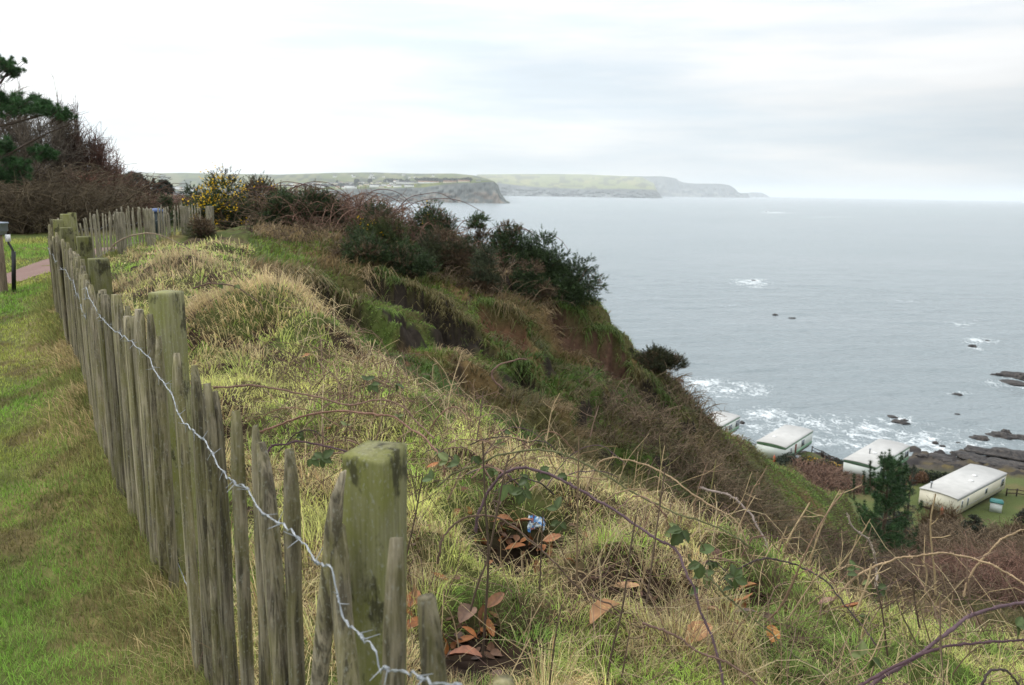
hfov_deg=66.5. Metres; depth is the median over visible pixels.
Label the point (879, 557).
bramble cane
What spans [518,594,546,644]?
weed stalk
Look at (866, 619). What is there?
weed stalk
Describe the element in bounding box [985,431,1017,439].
rock
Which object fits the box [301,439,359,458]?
bramble cane
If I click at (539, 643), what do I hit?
weed stalk
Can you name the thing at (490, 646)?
fallen leaf
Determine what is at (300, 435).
bramble cane
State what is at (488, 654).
fallen leaf
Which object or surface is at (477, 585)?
weed stalk
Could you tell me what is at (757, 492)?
slope scrub
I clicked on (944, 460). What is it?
rock
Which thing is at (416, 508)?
weed stalk
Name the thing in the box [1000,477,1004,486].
window
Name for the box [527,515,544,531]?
crumpled wrapper
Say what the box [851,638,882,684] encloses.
weed stalk
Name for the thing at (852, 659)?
weed stalk
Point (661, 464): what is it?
weed stalk
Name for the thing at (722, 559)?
bramble cane
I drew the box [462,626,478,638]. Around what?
fallen leaf
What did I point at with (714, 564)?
bramble cane
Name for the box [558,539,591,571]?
weed stalk
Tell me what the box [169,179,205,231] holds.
gorse bush
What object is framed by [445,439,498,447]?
bramble cane
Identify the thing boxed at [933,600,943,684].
weed stalk
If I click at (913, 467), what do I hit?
spruce tree
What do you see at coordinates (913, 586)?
weed stalk
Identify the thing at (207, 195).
gorse bush
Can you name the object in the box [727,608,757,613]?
fallen leaf
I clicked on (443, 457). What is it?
bramble cane
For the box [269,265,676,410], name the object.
hanging grass
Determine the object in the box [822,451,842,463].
shore fence
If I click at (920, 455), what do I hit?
rock
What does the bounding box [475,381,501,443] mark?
weed stalk
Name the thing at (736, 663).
weed stalk
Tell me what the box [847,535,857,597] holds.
weed stalk
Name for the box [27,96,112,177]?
bare tree
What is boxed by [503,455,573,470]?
bramble cane
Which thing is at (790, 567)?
bramble cane
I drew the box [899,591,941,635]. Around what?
weed stalk
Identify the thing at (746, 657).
weed stalk
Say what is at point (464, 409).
weed stalk
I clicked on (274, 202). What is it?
gorse bush
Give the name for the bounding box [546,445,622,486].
bramble cane
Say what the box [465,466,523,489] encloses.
bramble cane
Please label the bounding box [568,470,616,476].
bramble cane
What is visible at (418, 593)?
fallen leaf
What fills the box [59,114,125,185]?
bare tree
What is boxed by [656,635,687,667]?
weed stalk
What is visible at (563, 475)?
bramble cane
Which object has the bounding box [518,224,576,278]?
gorse bush
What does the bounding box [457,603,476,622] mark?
fallen leaf
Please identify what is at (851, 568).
bramble cane
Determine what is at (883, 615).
weed stalk
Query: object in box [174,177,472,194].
distant woods
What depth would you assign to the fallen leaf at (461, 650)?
2.88 m
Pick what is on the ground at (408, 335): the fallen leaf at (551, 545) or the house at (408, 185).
the fallen leaf at (551, 545)
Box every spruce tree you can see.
[870,475,913,548]
[895,464,916,539]
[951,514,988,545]
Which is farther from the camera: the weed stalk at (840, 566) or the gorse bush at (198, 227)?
the gorse bush at (198, 227)
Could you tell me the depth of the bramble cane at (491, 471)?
3.81 m
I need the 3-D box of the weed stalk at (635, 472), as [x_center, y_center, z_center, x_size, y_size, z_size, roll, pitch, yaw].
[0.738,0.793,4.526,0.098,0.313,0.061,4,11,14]
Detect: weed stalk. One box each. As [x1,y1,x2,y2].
[345,396,355,441]
[374,380,406,439]
[387,360,408,399]
[407,468,435,553]
[410,544,418,606]
[413,388,432,417]
[427,354,455,401]
[429,359,471,420]
[433,388,481,438]
[439,538,471,616]
[441,396,469,436]
[441,591,443,629]
[444,600,462,661]
[446,352,461,412]
[446,385,472,447]
[469,451,518,612]
[470,393,482,439]
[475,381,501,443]
[476,441,498,655]
[491,541,516,574]
[491,638,546,675]
[494,534,509,583]
[495,600,515,637]
[511,553,525,587]
[516,410,522,440]
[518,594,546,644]
[520,436,526,474]
[523,608,533,649]
[532,624,545,672]
[534,511,543,590]
[537,605,561,684]
[539,524,549,577]
[544,432,556,469]
[546,393,559,440]
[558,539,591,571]
[562,435,579,581]
[572,588,626,655]
[578,518,590,556]
[579,506,604,532]
[580,472,599,526]
[581,406,598,436]
[595,518,623,575]
[606,474,620,524]
[606,515,643,684]
[606,560,643,589]
[610,479,641,539]
[615,434,648,489]
[621,629,644,677]
[624,615,645,669]
[632,455,645,495]
[638,486,646,542]
[642,496,675,538]
[646,466,669,602]
[655,446,667,501]
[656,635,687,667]
[658,435,679,495]
[674,652,707,676]
[678,599,710,656]
[684,606,703,638]
[689,662,733,684]
[691,493,737,534]
[692,578,717,618]
[693,456,722,511]
[695,637,711,684]
[699,473,760,537]
[699,579,705,617]
[701,460,715,517]
[717,599,765,665]
[717,635,760,684]
[723,609,751,653]
[735,495,755,556]
[737,636,757,684]
[739,467,766,529]
[758,544,771,608]
[762,578,795,605]
[766,587,806,662]
[767,491,843,620]
[768,530,793,575]
[780,502,820,562]
[780,533,803,587]
[787,560,826,620]
[806,485,860,563]
[816,516,869,583]
[826,542,848,589]
[827,672,867,684]
[828,636,888,683]
[829,622,851,679]
[833,554,849,583]
[836,553,848,617]
[836,645,856,684]
[844,627,897,684]
[847,526,871,593]
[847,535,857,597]
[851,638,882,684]
[852,577,861,613]
[856,542,872,600]
[856,564,890,609]
[860,577,892,638]
[860,596,870,640]
[873,570,904,655]
[885,584,916,610]
[895,578,911,614]
[895,594,929,642]
[899,556,933,616]
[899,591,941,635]
[903,580,939,633]
[905,617,921,649]
[910,538,927,592]
[911,581,919,627]
[912,564,944,619]
[917,574,937,642]
[923,561,949,642]
[925,577,965,623]
[929,494,950,594]
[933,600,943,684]
[937,600,972,654]
[942,550,962,624]
[952,644,983,675]
[960,550,996,598]
[1008,638,1021,673]
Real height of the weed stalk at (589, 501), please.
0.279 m
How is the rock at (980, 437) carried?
in the sea
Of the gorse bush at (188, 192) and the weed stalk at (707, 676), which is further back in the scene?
the gorse bush at (188, 192)
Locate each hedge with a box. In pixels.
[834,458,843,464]
[904,467,948,482]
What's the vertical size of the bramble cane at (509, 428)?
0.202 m
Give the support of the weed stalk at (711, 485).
on the ground at (408, 335)
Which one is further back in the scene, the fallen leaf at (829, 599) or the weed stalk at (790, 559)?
the weed stalk at (790, 559)
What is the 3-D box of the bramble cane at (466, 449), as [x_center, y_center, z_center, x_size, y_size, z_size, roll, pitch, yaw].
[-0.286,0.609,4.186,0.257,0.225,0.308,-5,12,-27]
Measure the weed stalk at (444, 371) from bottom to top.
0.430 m
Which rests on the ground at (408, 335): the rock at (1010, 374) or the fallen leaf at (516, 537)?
the fallen leaf at (516, 537)
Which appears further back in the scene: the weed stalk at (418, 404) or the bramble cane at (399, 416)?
the weed stalk at (418, 404)
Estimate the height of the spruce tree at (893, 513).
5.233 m
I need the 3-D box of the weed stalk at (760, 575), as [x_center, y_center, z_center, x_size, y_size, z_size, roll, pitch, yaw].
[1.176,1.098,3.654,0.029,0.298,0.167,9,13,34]
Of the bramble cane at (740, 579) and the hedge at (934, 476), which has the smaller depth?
the bramble cane at (740, 579)
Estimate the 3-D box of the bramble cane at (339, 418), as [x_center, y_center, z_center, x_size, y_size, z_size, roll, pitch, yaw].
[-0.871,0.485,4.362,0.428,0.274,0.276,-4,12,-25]
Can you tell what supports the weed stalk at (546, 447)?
on the ground at (408, 335)
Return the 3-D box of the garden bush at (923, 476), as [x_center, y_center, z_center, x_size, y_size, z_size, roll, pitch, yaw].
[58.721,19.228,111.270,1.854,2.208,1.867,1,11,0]
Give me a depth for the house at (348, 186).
2895.90 m
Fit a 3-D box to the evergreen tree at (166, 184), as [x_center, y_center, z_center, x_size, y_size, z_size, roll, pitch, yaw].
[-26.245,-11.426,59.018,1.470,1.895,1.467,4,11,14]
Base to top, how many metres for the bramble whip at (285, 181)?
0.562 m
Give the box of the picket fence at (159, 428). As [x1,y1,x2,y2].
[47,201,514,684]
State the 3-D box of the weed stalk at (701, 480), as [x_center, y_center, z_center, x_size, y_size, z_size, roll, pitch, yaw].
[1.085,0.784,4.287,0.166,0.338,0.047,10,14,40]
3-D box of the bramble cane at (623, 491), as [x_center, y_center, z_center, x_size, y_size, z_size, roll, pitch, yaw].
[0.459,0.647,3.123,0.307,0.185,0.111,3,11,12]
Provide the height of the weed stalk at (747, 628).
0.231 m
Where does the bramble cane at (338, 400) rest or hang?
on the ground at (408, 335)
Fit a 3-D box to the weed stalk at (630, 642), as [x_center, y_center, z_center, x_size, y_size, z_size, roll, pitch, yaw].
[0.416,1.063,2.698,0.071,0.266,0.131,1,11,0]
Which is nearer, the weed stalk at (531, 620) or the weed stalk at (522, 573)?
the weed stalk at (531, 620)
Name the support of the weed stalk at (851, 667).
on the ground at (408, 335)
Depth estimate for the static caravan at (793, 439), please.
120.90 m
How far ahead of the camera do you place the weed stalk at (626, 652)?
2.53 m
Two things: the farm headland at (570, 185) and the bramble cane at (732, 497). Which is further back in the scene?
the farm headland at (570, 185)
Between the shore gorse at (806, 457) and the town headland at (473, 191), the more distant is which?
the town headland at (473, 191)
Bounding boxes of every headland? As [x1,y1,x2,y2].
[243,180,509,203]
[477,174,661,197]
[628,176,749,197]
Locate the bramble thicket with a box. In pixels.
[176,181,584,339]
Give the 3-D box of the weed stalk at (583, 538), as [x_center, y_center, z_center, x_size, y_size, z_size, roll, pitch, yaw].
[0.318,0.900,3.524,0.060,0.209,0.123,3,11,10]
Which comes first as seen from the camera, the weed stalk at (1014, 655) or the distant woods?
the weed stalk at (1014, 655)
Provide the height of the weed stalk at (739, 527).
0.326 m
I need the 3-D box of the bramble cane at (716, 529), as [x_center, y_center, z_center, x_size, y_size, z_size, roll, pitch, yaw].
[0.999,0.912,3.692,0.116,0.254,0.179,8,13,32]
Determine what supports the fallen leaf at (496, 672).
on the ground at (408, 335)
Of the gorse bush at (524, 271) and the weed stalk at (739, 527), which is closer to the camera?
the weed stalk at (739, 527)
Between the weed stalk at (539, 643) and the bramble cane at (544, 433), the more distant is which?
the bramble cane at (544, 433)
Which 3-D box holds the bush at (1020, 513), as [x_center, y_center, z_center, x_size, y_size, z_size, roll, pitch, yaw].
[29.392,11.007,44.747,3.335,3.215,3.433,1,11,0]
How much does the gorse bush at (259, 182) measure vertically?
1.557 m
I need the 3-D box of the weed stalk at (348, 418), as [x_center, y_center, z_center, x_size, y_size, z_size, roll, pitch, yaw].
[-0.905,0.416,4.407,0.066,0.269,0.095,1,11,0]
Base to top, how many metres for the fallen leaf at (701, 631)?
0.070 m
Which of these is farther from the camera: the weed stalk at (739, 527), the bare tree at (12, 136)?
the bare tree at (12, 136)
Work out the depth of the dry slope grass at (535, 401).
15.99 m
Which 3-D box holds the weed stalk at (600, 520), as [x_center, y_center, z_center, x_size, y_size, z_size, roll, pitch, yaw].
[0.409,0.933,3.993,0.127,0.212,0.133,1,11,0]
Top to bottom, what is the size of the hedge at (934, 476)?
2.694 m
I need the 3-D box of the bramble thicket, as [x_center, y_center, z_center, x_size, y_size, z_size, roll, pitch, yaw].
[-3.562,-2.161,19.995,10.874,3.776,6.604,1,11,0]
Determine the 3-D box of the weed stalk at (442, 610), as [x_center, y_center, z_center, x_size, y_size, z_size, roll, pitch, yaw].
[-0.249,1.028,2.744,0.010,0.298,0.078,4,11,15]
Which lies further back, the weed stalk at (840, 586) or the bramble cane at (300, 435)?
the bramble cane at (300, 435)
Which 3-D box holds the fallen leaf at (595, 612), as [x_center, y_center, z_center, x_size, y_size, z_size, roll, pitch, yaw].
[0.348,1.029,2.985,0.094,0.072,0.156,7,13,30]
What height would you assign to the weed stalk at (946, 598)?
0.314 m
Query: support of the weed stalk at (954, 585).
on the ground at (408, 335)
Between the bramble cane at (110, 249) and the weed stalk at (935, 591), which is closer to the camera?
the weed stalk at (935, 591)
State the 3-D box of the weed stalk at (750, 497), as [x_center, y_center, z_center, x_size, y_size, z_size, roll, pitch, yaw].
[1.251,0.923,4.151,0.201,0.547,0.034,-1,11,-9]
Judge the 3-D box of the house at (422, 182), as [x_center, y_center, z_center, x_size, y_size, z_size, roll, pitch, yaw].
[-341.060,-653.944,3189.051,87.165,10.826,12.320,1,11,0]
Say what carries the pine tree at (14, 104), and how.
on the ground at (408, 335)
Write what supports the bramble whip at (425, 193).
attached to the bramble thicket
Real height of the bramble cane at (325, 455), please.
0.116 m
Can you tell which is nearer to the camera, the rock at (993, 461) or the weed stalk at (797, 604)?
the weed stalk at (797, 604)
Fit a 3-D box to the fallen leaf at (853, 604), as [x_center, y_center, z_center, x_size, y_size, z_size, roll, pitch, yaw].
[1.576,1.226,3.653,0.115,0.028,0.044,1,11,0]
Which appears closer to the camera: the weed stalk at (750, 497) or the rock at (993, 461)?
the weed stalk at (750, 497)
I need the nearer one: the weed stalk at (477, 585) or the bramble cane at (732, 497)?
the weed stalk at (477, 585)
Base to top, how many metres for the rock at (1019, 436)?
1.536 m
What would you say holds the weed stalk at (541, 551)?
on the ground at (408, 335)
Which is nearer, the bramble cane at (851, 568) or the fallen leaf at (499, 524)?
the bramble cane at (851, 568)
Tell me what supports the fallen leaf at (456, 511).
on the ground at (408, 335)
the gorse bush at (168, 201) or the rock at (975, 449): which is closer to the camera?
the gorse bush at (168, 201)
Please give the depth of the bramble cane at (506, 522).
3.15 m
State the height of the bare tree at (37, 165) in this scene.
3.022 m
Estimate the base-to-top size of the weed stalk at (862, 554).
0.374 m
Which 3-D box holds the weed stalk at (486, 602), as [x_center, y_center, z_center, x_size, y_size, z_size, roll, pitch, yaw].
[-0.098,0.750,2.832,0.049,0.804,0.120,7,12,27]
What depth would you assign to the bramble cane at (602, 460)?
3.85 m
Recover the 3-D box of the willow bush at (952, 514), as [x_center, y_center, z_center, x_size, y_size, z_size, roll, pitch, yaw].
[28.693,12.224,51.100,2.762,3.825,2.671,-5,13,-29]
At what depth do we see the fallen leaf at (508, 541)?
4.14 m
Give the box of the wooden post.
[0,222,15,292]
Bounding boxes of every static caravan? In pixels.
[706,411,739,432]
[756,425,813,461]
[843,439,909,480]
[918,464,1007,514]
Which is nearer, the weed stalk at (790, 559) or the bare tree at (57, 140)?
the weed stalk at (790, 559)
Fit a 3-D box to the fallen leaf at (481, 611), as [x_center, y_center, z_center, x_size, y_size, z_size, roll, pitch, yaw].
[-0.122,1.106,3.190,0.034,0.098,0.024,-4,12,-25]
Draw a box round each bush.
[156,193,174,224]
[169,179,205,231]
[179,164,263,229]
[181,213,218,237]
[226,171,280,212]
[256,184,309,225]
[287,178,346,226]
[326,223,394,265]
[340,196,413,260]
[375,237,443,278]
[407,199,458,242]
[411,225,479,272]
[462,209,493,252]
[464,242,503,296]
[483,219,541,270]
[509,256,558,300]
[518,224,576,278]
[541,252,611,308]
[628,340,689,373]
[775,452,796,465]
[909,474,920,484]
[909,496,954,534]
[917,471,928,483]
[926,498,971,529]
[996,514,1023,538]
[1003,507,1023,528]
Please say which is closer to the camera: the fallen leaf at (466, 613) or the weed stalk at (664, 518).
the fallen leaf at (466, 613)
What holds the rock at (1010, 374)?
in the sea
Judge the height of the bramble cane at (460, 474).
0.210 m
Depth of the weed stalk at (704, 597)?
3.08 m
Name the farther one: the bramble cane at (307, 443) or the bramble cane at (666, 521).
the bramble cane at (307, 443)
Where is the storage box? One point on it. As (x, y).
(996, 505)
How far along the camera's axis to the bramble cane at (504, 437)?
4.05 m
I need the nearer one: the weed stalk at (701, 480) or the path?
the weed stalk at (701, 480)
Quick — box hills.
[122,172,491,194]
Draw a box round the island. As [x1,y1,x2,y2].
[748,192,769,197]
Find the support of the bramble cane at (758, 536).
on the ground at (408, 335)
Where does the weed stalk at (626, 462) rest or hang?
on the ground at (408, 335)
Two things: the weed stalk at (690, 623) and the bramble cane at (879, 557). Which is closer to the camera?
the weed stalk at (690, 623)
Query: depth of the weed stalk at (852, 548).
3.98 m
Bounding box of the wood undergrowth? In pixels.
[0,151,202,233]
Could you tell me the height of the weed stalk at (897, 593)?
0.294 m
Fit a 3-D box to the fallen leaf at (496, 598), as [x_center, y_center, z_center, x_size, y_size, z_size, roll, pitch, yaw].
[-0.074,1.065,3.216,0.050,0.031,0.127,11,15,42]
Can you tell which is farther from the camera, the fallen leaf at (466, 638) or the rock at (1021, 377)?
the rock at (1021, 377)
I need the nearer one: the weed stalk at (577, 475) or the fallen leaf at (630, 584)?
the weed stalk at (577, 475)
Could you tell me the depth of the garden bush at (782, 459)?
116.35 m
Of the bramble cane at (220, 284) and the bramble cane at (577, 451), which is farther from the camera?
the bramble cane at (220, 284)
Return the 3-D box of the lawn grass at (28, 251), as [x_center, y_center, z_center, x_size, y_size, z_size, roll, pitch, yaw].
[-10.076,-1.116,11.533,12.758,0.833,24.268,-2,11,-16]
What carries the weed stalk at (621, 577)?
on the ground at (408, 335)
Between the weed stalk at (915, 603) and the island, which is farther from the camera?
the island
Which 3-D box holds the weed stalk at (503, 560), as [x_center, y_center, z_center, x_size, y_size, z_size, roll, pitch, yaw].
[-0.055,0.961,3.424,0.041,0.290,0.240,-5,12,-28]
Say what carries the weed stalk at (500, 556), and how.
on the ground at (408, 335)
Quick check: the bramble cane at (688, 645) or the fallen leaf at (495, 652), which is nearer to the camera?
the bramble cane at (688, 645)
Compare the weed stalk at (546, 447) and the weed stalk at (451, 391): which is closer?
the weed stalk at (546, 447)
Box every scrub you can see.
[543,358,955,617]
[784,454,1023,615]
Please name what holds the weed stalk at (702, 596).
on the ground at (408, 335)
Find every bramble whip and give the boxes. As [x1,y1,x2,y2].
[224,185,314,204]
[262,181,321,194]
[285,184,351,201]
[292,181,353,199]
[357,189,414,207]
[397,192,455,208]
[407,198,483,212]
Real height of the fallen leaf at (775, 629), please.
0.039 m
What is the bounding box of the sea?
[354,196,1023,459]
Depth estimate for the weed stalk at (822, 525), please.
4.15 m
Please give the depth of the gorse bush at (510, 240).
19.70 m
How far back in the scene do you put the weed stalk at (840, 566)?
4.23 m
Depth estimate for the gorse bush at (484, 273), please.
18.07 m
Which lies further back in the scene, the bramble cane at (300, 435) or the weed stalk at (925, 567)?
the bramble cane at (300, 435)
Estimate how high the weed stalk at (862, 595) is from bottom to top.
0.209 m
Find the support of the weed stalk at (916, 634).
on the ground at (408, 335)
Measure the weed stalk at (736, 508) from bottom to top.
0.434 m
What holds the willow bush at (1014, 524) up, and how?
on the ground at (408, 335)
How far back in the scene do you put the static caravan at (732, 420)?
131.80 m
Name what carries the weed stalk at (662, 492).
on the ground at (408, 335)
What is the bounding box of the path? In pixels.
[6,247,115,283]
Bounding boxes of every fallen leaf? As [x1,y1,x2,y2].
[407,589,420,607]
[407,616,417,629]
[430,570,446,580]
[443,634,448,654]
[446,645,481,657]
[450,639,456,648]
[453,508,459,516]
[454,632,464,638]
[456,635,476,641]
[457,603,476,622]
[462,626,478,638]
[478,602,484,622]
[480,651,494,658]
[486,615,494,635]
[487,592,503,607]
[487,641,494,650]
[490,514,513,522]
[490,648,503,655]
[490,669,501,678]
[496,528,507,536]
[497,521,504,527]
[502,542,524,549]
[505,538,511,544]
[512,518,531,521]
[513,534,519,540]
[534,561,541,572]
[542,533,560,541]
[547,543,552,555]
[586,598,619,626]
[611,581,638,587]
[620,590,628,602]
[686,620,712,642]
[712,549,722,559]
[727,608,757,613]
[738,582,757,589]
[759,612,776,621]
[766,625,779,643]
[816,597,836,604]
[842,602,857,607]
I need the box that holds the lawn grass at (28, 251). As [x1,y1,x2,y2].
[0,225,226,684]
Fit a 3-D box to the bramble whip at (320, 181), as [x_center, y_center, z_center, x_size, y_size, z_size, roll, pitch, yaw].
[-5.021,-3.860,20.145,1.883,0.591,0.090,0,11,-4]
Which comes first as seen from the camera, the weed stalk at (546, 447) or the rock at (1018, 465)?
the weed stalk at (546, 447)
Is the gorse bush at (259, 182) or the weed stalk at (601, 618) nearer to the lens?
the weed stalk at (601, 618)
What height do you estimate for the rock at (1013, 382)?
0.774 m
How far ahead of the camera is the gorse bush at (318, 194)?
18.86 m
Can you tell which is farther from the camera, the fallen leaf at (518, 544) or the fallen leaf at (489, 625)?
the fallen leaf at (518, 544)
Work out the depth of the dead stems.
3.96 m
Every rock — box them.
[891,419,910,424]
[915,453,927,457]
[928,452,952,460]
[942,458,959,462]
[952,450,986,459]
[964,445,988,453]
[969,435,989,440]
[969,458,979,462]
[978,457,1017,468]
[982,447,1023,461]
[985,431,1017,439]
[995,371,1023,378]
[999,379,1023,385]
[1001,428,1011,433]
[1009,460,1023,469]
[1011,434,1023,439]
[1018,374,1023,380]
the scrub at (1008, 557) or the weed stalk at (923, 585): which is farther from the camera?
the scrub at (1008, 557)
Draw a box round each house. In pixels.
[344,185,353,188]
[369,184,380,187]
[396,181,417,183]
[404,184,413,186]
[418,181,438,183]
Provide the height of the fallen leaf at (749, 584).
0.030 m
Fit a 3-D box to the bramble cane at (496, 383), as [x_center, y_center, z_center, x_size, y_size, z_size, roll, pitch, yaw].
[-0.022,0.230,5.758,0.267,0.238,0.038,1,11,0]
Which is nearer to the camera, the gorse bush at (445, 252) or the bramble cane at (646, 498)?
the bramble cane at (646, 498)
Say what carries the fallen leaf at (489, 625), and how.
on the ground at (408, 335)
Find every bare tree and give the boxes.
[0,79,51,168]
[0,80,31,165]
[2,71,96,177]
[8,153,65,186]
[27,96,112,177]
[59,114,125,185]
[102,147,137,188]
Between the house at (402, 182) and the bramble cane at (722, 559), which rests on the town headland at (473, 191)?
the house at (402, 182)
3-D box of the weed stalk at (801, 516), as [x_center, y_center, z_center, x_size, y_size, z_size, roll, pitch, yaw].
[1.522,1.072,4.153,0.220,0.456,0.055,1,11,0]
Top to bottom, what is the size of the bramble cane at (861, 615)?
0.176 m
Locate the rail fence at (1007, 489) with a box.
[1005,488,1023,495]
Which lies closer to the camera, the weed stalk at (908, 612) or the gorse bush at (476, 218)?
the weed stalk at (908, 612)
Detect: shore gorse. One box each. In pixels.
[799,455,819,464]
[819,459,837,466]
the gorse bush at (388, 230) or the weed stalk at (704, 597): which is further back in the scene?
the gorse bush at (388, 230)
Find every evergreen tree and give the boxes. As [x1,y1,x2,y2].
[118,171,150,193]
[154,179,175,194]
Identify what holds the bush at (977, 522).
on the ground at (408, 335)
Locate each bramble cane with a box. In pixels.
[109,232,190,250]
[192,282,263,310]
[212,375,434,438]
[255,407,338,426]
[260,410,446,476]
[260,416,291,447]
[268,440,347,466]
[278,429,329,451]
[293,428,320,451]
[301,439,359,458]
[305,396,378,424]
[313,412,386,449]
[331,421,357,445]
[361,411,429,426]
[422,448,457,466]
[422,448,749,546]
[426,406,471,437]
[429,446,491,480]
[436,514,620,612]
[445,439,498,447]
[447,462,500,499]
[448,413,521,445]
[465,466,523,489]
[470,436,526,445]
[471,464,505,478]
[474,465,723,684]
[479,437,529,443]
[480,430,529,452]
[481,437,534,458]
[484,427,544,454]
[491,358,526,388]
[493,477,554,494]
[499,462,540,482]
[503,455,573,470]
[504,440,563,458]
[524,431,576,455]
[529,472,606,490]
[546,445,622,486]
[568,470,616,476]
[585,455,747,543]
[590,488,665,516]
[617,495,667,517]
[642,505,674,553]
[642,622,757,684]
[683,528,748,548]
[687,554,881,684]
[688,541,737,596]
[699,486,769,554]
[702,557,740,565]
[704,560,727,571]
[710,515,736,556]
[718,556,876,645]
[740,535,781,557]
[776,564,815,573]
[791,567,834,583]
[805,588,876,607]
[825,551,1023,610]
[826,560,878,582]
[835,572,885,614]
[837,564,870,580]
[846,512,878,587]
[847,613,880,626]
[854,557,906,569]
[858,616,1023,684]
[869,599,1023,684]
[871,579,930,605]
[939,637,984,647]
[962,529,1023,596]
[981,667,1019,684]
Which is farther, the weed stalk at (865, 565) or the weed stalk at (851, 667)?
the weed stalk at (865, 565)
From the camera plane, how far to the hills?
5126.83 m
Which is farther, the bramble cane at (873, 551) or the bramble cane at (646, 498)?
the bramble cane at (873, 551)
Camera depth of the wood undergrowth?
25.95 m
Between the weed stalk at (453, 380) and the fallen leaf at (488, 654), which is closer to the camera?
the fallen leaf at (488, 654)
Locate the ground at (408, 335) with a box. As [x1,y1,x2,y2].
[0,195,1023,684]
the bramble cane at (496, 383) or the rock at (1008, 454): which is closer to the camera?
the bramble cane at (496, 383)
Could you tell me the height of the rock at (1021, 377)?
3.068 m
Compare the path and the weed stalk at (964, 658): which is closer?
the weed stalk at (964, 658)
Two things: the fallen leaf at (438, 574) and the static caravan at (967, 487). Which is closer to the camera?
the fallen leaf at (438, 574)
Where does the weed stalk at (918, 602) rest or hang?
on the ground at (408, 335)
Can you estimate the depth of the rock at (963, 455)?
132.12 m
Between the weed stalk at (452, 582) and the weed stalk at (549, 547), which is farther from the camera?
the weed stalk at (549, 547)
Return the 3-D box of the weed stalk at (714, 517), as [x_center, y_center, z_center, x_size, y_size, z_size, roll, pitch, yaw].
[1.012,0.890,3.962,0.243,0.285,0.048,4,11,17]
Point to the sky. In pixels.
(902, 99)
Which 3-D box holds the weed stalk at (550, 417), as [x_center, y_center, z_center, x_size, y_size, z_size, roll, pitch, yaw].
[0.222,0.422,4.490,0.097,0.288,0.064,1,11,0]
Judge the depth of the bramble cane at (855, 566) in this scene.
3.30 m
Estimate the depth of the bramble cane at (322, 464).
3.95 m
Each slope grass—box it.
[247,215,1023,644]
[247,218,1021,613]
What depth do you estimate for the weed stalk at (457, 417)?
4.67 m
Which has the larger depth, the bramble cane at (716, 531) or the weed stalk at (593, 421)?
the weed stalk at (593, 421)
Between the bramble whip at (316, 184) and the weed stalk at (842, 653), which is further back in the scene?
the bramble whip at (316, 184)
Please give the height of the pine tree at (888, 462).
6.350 m
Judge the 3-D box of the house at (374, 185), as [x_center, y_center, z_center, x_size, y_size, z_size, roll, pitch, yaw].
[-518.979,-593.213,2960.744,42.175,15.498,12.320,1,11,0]
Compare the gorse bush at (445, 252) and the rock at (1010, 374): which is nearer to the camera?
the gorse bush at (445, 252)
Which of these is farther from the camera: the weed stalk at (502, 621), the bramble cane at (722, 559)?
the bramble cane at (722, 559)
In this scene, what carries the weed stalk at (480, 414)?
on the ground at (408, 335)
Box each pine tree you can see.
[0,53,78,198]
[844,448,924,556]
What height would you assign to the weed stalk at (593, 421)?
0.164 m
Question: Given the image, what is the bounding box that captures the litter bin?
[152,208,163,233]
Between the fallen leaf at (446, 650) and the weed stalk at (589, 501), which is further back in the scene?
the weed stalk at (589, 501)
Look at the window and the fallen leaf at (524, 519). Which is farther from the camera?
the window
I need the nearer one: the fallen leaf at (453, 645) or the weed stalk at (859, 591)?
the fallen leaf at (453, 645)
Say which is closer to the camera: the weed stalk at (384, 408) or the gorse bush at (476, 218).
the weed stalk at (384, 408)
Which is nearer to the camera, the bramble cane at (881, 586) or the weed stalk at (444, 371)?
the bramble cane at (881, 586)
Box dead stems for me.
[163,287,1023,684]
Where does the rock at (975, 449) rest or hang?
on the ground at (408, 335)
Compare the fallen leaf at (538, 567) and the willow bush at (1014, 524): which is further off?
the willow bush at (1014, 524)
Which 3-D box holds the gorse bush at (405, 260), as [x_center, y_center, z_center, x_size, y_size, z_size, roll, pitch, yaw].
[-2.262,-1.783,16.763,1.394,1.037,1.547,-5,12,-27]
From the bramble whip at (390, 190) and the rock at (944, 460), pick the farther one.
the rock at (944, 460)
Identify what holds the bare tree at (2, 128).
on the ground at (408, 335)
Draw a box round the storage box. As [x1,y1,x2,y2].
[989,498,1003,512]
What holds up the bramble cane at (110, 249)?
on the ground at (408, 335)
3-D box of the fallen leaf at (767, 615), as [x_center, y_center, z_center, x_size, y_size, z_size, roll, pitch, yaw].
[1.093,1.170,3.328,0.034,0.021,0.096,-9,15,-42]
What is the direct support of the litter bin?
on the ground at (408, 335)
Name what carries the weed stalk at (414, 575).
on the ground at (408, 335)
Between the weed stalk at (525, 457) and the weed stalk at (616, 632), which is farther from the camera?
the weed stalk at (525, 457)
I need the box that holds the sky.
[0,0,1023,200]
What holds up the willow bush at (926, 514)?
on the ground at (408, 335)
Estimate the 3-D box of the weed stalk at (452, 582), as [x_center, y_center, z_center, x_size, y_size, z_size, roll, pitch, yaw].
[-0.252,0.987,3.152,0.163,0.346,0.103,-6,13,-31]

